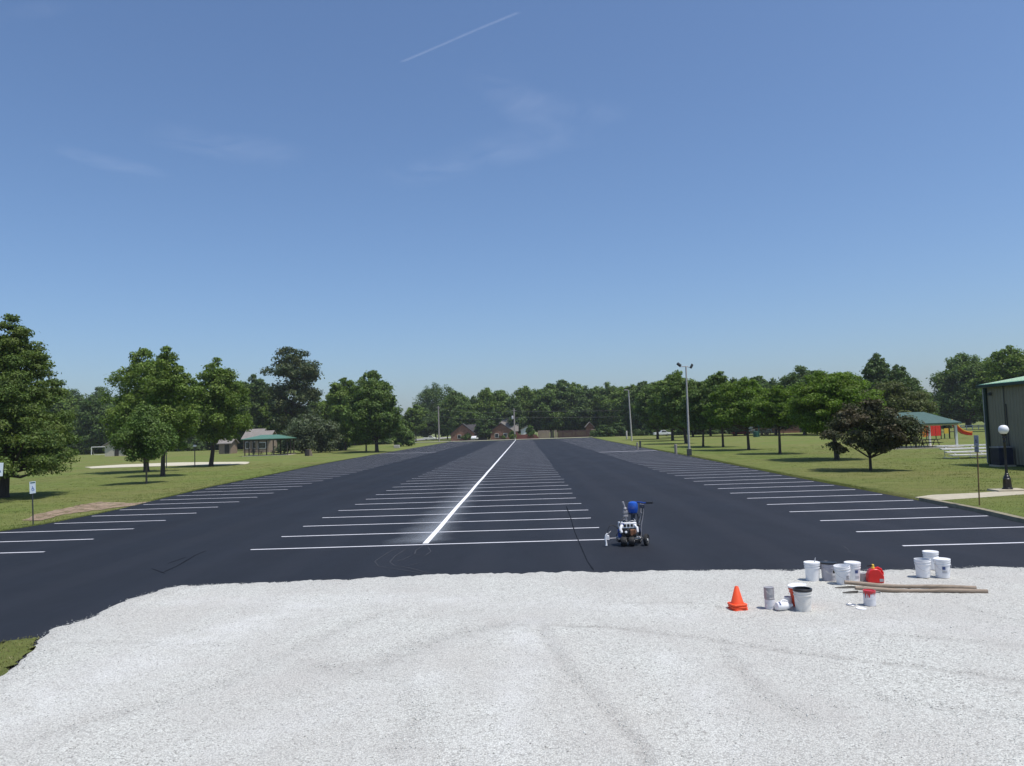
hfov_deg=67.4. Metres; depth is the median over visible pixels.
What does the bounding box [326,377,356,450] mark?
broadleaf tree
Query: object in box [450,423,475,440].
brick house
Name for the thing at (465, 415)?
treeline tree
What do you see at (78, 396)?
treeline tree
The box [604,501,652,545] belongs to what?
line striper
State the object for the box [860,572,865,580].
paint can
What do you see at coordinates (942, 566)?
pail
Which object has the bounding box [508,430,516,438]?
shrub
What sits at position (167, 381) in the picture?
maple tree
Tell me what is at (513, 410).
utility pole
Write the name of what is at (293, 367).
pine tree
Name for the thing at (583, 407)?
treeline tree
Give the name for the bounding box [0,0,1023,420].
sky
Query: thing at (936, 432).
play structure
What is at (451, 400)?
treeline tree
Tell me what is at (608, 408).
treeline tree
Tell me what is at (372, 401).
maple tree
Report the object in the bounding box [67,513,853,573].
tyre scuffs
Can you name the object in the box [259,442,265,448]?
window
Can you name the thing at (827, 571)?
pail
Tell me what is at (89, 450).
hedge bush
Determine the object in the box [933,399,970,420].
treeline tree
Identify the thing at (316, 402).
treeline tree
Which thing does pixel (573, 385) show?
treeline tree
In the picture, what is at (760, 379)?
treeline tree
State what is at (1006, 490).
lamp pad
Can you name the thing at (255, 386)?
broadleaf tree
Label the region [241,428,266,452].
park house
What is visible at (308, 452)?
trash barrel
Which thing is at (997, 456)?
air conditioner
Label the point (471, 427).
dark garage
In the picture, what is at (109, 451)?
garden shed
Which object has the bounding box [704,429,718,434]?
hedge bush
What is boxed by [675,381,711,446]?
locust tree
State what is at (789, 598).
paint can
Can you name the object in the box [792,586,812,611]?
pail
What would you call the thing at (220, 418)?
maple tree
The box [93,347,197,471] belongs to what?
maple tree
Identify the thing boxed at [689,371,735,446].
locust tree
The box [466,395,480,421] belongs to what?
treeline tree
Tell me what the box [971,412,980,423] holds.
treeline tree
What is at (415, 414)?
broadleaf tree
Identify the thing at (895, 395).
locust tree
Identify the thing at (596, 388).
treeline tree
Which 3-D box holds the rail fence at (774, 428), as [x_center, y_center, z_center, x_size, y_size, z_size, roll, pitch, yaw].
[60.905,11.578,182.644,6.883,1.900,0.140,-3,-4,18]
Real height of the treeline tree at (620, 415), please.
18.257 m
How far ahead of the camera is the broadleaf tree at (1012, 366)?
152.88 m
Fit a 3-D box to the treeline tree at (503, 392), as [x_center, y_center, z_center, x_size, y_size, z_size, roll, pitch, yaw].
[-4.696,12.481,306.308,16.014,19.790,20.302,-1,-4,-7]
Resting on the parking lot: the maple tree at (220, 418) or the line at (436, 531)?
the line at (436, 531)
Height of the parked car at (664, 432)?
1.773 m
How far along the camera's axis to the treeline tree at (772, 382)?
187.93 m
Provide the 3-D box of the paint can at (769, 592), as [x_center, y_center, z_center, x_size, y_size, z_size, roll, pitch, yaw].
[4.474,3.647,13.367,0.181,0.190,0.178,0,-4,-28]
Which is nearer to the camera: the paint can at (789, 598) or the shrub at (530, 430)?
the paint can at (789, 598)
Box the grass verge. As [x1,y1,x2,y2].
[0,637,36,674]
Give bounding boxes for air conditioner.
[989,446,1015,466]
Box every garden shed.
[102,441,125,455]
[217,439,239,453]
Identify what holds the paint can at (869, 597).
on the gravel yard at (286, 676)
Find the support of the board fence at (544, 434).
on the lawn at (811, 441)
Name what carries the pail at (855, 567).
on the gravel yard at (286, 676)
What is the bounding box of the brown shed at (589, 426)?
[584,422,593,430]
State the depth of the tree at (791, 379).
176.65 m
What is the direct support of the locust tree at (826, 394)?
on the lawn at (811, 441)
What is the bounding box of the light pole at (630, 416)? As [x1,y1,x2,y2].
[628,390,632,440]
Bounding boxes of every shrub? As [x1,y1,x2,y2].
[313,433,351,450]
[391,419,414,445]
[461,432,470,439]
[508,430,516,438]
[525,424,536,437]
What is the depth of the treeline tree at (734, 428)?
192.33 m
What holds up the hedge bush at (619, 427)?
on the lawn at (811, 441)
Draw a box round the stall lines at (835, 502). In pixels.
[568,438,1023,545]
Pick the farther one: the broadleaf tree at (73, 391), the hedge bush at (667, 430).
the broadleaf tree at (73, 391)
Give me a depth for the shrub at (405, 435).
197.00 m
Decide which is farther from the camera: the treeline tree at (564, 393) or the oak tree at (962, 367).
the treeline tree at (564, 393)
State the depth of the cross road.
259.56 m
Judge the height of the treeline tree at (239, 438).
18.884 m
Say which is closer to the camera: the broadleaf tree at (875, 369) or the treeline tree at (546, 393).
the broadleaf tree at (875, 369)
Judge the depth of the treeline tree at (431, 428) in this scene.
326.94 m
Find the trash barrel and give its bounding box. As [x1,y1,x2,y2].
[305,449,312,455]
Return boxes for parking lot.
[0,438,1023,669]
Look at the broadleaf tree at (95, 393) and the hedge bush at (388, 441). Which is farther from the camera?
the broadleaf tree at (95, 393)
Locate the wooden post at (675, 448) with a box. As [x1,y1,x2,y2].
[674,444,676,453]
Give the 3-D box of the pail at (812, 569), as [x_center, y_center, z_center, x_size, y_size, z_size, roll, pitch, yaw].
[6.114,3.790,15.642,0.316,0.462,0.316,-2,-4,1]
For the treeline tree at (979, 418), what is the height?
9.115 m
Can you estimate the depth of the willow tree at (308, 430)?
151.77 m
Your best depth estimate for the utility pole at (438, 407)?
269.80 m
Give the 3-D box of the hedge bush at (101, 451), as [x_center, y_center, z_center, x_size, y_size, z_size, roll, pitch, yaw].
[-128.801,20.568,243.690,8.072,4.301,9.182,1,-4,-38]
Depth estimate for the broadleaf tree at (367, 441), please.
152.34 m
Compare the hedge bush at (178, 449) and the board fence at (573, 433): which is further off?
the board fence at (573, 433)
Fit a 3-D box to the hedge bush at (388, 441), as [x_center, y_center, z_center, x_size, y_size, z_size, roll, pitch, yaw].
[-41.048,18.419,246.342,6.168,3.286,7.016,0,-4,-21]
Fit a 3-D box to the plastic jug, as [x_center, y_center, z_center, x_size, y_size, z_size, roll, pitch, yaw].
[4.695,3.823,13.237,0.307,0.184,0.156,-1,-4,-11]
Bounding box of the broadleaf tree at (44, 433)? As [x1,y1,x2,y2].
[0,313,87,497]
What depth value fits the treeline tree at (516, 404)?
295.41 m
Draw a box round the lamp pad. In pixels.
[987,488,1023,491]
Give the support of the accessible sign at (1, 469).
on the lawn at (811, 441)
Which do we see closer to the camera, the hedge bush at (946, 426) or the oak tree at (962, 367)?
the hedge bush at (946, 426)
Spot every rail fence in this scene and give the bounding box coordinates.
[756,427,783,435]
[960,425,984,429]
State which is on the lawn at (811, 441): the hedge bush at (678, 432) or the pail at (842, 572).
the hedge bush at (678, 432)
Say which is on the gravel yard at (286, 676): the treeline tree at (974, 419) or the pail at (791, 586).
the pail at (791, 586)
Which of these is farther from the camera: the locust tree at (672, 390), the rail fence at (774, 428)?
the rail fence at (774, 428)
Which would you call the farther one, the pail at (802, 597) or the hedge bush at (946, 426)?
the hedge bush at (946, 426)
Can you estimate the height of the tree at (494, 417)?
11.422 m
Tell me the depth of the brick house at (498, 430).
278.52 m
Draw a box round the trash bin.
[753,425,759,436]
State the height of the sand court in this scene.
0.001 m
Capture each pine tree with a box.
[258,346,324,427]
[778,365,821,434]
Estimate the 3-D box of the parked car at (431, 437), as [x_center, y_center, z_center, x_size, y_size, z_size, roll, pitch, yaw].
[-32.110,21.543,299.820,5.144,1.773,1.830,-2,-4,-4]
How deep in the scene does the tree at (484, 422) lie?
279.76 m
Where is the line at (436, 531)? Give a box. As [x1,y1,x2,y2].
[422,440,515,543]
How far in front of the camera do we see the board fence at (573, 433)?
272.06 m
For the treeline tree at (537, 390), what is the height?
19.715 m
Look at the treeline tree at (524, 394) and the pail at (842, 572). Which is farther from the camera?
the treeline tree at (524, 394)
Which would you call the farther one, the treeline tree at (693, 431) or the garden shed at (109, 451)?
the treeline tree at (693, 431)
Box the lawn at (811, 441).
[0,421,1023,529]
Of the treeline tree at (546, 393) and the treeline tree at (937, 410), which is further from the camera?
the treeline tree at (546, 393)
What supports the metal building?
on the lawn at (811, 441)
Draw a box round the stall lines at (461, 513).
[251,440,609,549]
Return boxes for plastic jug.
[774,599,792,610]
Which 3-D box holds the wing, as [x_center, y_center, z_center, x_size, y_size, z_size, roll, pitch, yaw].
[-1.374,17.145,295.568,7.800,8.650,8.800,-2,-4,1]
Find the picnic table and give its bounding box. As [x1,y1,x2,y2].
[920,439,942,446]
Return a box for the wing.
[499,416,518,433]
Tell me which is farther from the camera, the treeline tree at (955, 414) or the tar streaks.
the treeline tree at (955, 414)
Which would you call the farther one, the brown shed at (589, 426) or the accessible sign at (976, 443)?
the brown shed at (589, 426)
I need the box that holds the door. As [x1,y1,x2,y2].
[225,444,228,453]
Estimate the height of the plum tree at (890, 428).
4.721 m
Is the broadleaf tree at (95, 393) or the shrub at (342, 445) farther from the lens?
the broadleaf tree at (95, 393)
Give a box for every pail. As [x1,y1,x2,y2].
[787,583,806,606]
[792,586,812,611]
[803,558,819,581]
[820,560,836,581]
[833,564,850,584]
[844,561,860,580]
[914,558,931,577]
[922,550,938,569]
[933,557,950,577]
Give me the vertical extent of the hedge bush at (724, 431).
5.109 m
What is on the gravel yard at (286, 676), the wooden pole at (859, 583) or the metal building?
the wooden pole at (859, 583)
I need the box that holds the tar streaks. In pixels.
[151,506,593,572]
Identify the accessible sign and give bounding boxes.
[0,463,2,475]
[29,481,35,524]
[974,435,979,505]
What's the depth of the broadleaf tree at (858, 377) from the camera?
161.28 m
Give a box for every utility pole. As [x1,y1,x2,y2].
[437,406,439,441]
[511,408,515,439]
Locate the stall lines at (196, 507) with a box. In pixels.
[0,442,456,552]
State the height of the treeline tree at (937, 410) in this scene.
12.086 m
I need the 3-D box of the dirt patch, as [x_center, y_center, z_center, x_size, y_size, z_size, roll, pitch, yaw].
[-21.447,6.368,38.748,4.172,0.001,9.985,-2,-4,1]
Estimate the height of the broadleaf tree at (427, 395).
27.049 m
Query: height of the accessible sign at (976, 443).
2.570 m
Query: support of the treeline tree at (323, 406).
on the lawn at (811, 441)
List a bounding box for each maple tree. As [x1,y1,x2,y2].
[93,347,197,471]
[127,345,204,475]
[185,357,254,465]
[340,370,403,451]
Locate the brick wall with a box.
[516,432,538,438]
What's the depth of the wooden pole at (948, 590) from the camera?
14.24 m
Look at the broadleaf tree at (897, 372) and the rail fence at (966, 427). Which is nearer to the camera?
the broadleaf tree at (897, 372)
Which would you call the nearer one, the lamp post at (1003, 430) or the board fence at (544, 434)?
the lamp post at (1003, 430)
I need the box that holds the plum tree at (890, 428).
[816,398,930,469]
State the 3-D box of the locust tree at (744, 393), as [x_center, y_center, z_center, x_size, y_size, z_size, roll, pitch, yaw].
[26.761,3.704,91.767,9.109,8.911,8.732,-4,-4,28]
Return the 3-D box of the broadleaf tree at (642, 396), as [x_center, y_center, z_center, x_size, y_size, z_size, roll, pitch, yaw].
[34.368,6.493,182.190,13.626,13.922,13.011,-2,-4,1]
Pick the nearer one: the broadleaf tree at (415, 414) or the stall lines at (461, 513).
the stall lines at (461, 513)
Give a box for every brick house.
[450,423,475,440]
[489,423,511,439]
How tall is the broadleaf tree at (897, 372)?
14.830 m
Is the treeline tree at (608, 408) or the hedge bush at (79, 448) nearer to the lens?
the hedge bush at (79, 448)
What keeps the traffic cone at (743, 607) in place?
on the traffic cone at (737, 609)
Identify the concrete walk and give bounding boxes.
[915,491,1023,499]
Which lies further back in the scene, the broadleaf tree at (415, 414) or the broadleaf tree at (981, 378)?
the broadleaf tree at (415, 414)
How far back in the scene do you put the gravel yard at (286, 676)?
10.14 m
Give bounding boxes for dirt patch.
[24,502,145,520]
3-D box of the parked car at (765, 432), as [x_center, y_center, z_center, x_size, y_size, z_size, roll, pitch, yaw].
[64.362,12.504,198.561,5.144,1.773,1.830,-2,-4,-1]
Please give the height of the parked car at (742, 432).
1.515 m
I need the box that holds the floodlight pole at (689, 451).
[677,362,692,455]
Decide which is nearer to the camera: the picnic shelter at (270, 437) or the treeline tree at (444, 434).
the picnic shelter at (270, 437)
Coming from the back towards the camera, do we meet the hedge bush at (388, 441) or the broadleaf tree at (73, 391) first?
the broadleaf tree at (73, 391)
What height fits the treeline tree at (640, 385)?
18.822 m
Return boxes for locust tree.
[653,370,698,443]
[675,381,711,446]
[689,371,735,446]
[701,376,765,449]
[747,385,818,453]
[778,370,886,459]
[862,380,942,414]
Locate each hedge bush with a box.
[62,440,88,453]
[80,445,103,453]
[94,448,104,452]
[170,441,193,451]
[184,438,210,450]
[378,438,392,444]
[589,425,617,436]
[610,422,629,435]
[620,426,638,435]
[634,424,652,435]
[652,428,670,435]
[674,429,686,434]
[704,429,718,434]
[716,428,729,433]
[934,412,951,428]
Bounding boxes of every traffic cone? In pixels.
[727,586,746,606]
[727,607,747,610]
[728,605,747,608]
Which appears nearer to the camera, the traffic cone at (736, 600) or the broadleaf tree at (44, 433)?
the traffic cone at (736, 600)
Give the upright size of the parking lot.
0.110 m
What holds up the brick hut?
on the lawn at (811, 441)
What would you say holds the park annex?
on the lawn at (811, 441)
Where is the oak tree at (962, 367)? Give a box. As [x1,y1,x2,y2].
[926,352,995,426]
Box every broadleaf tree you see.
[0,313,87,497]
[68,387,88,400]
[88,386,114,406]
[237,373,278,435]
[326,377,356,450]
[346,411,374,450]
[401,404,426,441]
[411,382,460,439]
[631,381,668,438]
[643,378,677,440]
[844,372,866,432]
[859,352,890,389]
[881,364,921,394]
[965,364,990,416]
[974,345,1023,408]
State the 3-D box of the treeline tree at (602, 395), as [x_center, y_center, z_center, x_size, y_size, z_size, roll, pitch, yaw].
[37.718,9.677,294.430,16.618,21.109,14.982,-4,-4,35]
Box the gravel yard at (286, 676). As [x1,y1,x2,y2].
[0,566,1023,765]
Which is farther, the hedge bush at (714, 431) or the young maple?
the hedge bush at (714, 431)
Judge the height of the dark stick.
0.044 m
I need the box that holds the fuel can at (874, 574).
[866,564,883,582]
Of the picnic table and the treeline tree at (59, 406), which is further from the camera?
the treeline tree at (59, 406)
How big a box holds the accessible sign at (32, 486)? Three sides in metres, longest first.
2.000 x 0.300 x 0.050 m
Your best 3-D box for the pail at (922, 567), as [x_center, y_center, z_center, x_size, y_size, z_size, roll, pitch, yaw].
[8.373,3.770,15.653,0.319,0.365,0.312,-2,-4,1]
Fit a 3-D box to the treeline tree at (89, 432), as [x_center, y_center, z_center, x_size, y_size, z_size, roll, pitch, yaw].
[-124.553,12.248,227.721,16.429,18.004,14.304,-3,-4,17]
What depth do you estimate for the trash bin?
169.77 m
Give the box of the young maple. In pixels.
[104,403,180,482]
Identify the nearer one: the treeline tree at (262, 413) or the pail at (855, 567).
the pail at (855, 567)
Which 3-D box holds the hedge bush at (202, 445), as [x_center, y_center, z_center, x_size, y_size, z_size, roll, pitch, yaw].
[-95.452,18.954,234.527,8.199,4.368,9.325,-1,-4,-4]
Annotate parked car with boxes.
[423,436,435,440]
[653,430,670,435]
[731,430,749,435]
[750,429,771,434]
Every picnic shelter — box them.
[241,434,295,456]
[869,412,964,449]
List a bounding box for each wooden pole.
[844,580,976,588]
[855,586,987,592]
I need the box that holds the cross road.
[415,435,644,442]
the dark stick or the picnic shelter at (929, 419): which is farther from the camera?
the picnic shelter at (929, 419)
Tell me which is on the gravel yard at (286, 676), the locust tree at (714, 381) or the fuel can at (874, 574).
the fuel can at (874, 574)
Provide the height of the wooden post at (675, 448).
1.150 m
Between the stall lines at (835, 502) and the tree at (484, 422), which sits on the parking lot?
the stall lines at (835, 502)
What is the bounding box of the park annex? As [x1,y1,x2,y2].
[255,430,276,452]
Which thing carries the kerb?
on the parking lot
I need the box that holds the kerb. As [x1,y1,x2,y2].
[919,497,1023,522]
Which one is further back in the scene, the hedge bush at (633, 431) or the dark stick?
the hedge bush at (633, 431)
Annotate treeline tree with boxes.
[17,386,78,432]
[66,394,110,453]
[70,393,85,407]
[176,396,200,441]
[227,381,253,444]
[250,387,288,442]
[305,397,324,417]
[314,392,349,423]
[414,408,437,437]
[433,390,470,434]
[436,408,450,439]
[448,401,482,432]
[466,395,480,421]
[473,387,508,438]
[493,390,510,415]
[501,394,528,433]
[511,385,538,431]
[528,383,568,434]
[530,389,548,431]
[542,379,580,430]
[564,385,598,429]
[569,382,584,429]
[590,386,599,395]
[592,381,617,426]
[596,386,628,427]
[610,384,637,427]
[623,381,647,428]
[681,381,706,436]
[705,380,720,435]
[723,377,755,435]
[745,375,769,434]
[755,378,796,434]
[915,386,936,414]
[921,389,941,413]
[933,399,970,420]
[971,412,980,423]
[975,414,983,421]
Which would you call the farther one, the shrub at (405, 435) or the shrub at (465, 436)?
the shrub at (465, 436)
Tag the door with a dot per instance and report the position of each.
(226, 445)
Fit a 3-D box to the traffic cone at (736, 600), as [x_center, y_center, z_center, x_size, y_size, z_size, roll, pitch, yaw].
[3.929,3.711,13.411,0.280,0.322,0.280,-1,-4,-8]
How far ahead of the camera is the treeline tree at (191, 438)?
253.48 m
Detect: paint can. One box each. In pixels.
[764,586,774,598]
[764,598,774,609]
[784,596,791,603]
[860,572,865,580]
[863,589,875,606]
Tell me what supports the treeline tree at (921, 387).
on the lawn at (811, 441)
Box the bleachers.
[934,444,985,458]
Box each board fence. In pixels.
[538,430,549,437]
[557,430,590,437]
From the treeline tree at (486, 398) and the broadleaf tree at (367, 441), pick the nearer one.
the broadleaf tree at (367, 441)
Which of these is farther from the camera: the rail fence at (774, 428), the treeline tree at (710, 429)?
the treeline tree at (710, 429)
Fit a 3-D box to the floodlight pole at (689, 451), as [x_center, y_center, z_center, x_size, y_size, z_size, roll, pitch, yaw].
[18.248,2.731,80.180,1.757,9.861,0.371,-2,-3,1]
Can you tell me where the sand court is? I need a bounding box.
[88,462,248,467]
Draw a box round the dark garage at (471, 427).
[466,424,487,439]
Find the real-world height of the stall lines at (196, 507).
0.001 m
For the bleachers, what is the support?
on the lawn at (811, 441)
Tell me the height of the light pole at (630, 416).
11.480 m
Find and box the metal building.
[976,376,1023,466]
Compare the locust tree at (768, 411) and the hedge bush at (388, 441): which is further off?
the hedge bush at (388, 441)
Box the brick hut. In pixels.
[772,425,802,432]
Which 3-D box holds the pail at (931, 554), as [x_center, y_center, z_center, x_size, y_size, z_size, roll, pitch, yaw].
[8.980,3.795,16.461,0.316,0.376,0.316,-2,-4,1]
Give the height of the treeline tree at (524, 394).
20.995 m
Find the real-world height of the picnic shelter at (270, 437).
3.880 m
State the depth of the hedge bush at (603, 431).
254.97 m
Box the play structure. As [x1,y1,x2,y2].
[921,418,972,438]
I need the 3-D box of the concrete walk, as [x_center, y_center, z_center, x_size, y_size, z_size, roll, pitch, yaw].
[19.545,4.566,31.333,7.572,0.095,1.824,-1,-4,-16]
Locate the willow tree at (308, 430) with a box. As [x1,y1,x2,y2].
[274,413,346,453]
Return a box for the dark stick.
[835,586,854,587]
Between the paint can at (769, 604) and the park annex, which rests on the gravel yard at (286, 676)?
the paint can at (769, 604)
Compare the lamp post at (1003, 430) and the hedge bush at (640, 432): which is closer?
the lamp post at (1003, 430)
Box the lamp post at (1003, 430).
[998,425,1012,488]
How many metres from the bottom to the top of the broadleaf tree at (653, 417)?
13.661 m
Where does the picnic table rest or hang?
on the picnic shelter at (929, 419)
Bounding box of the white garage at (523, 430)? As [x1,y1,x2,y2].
[520,426,533,434]

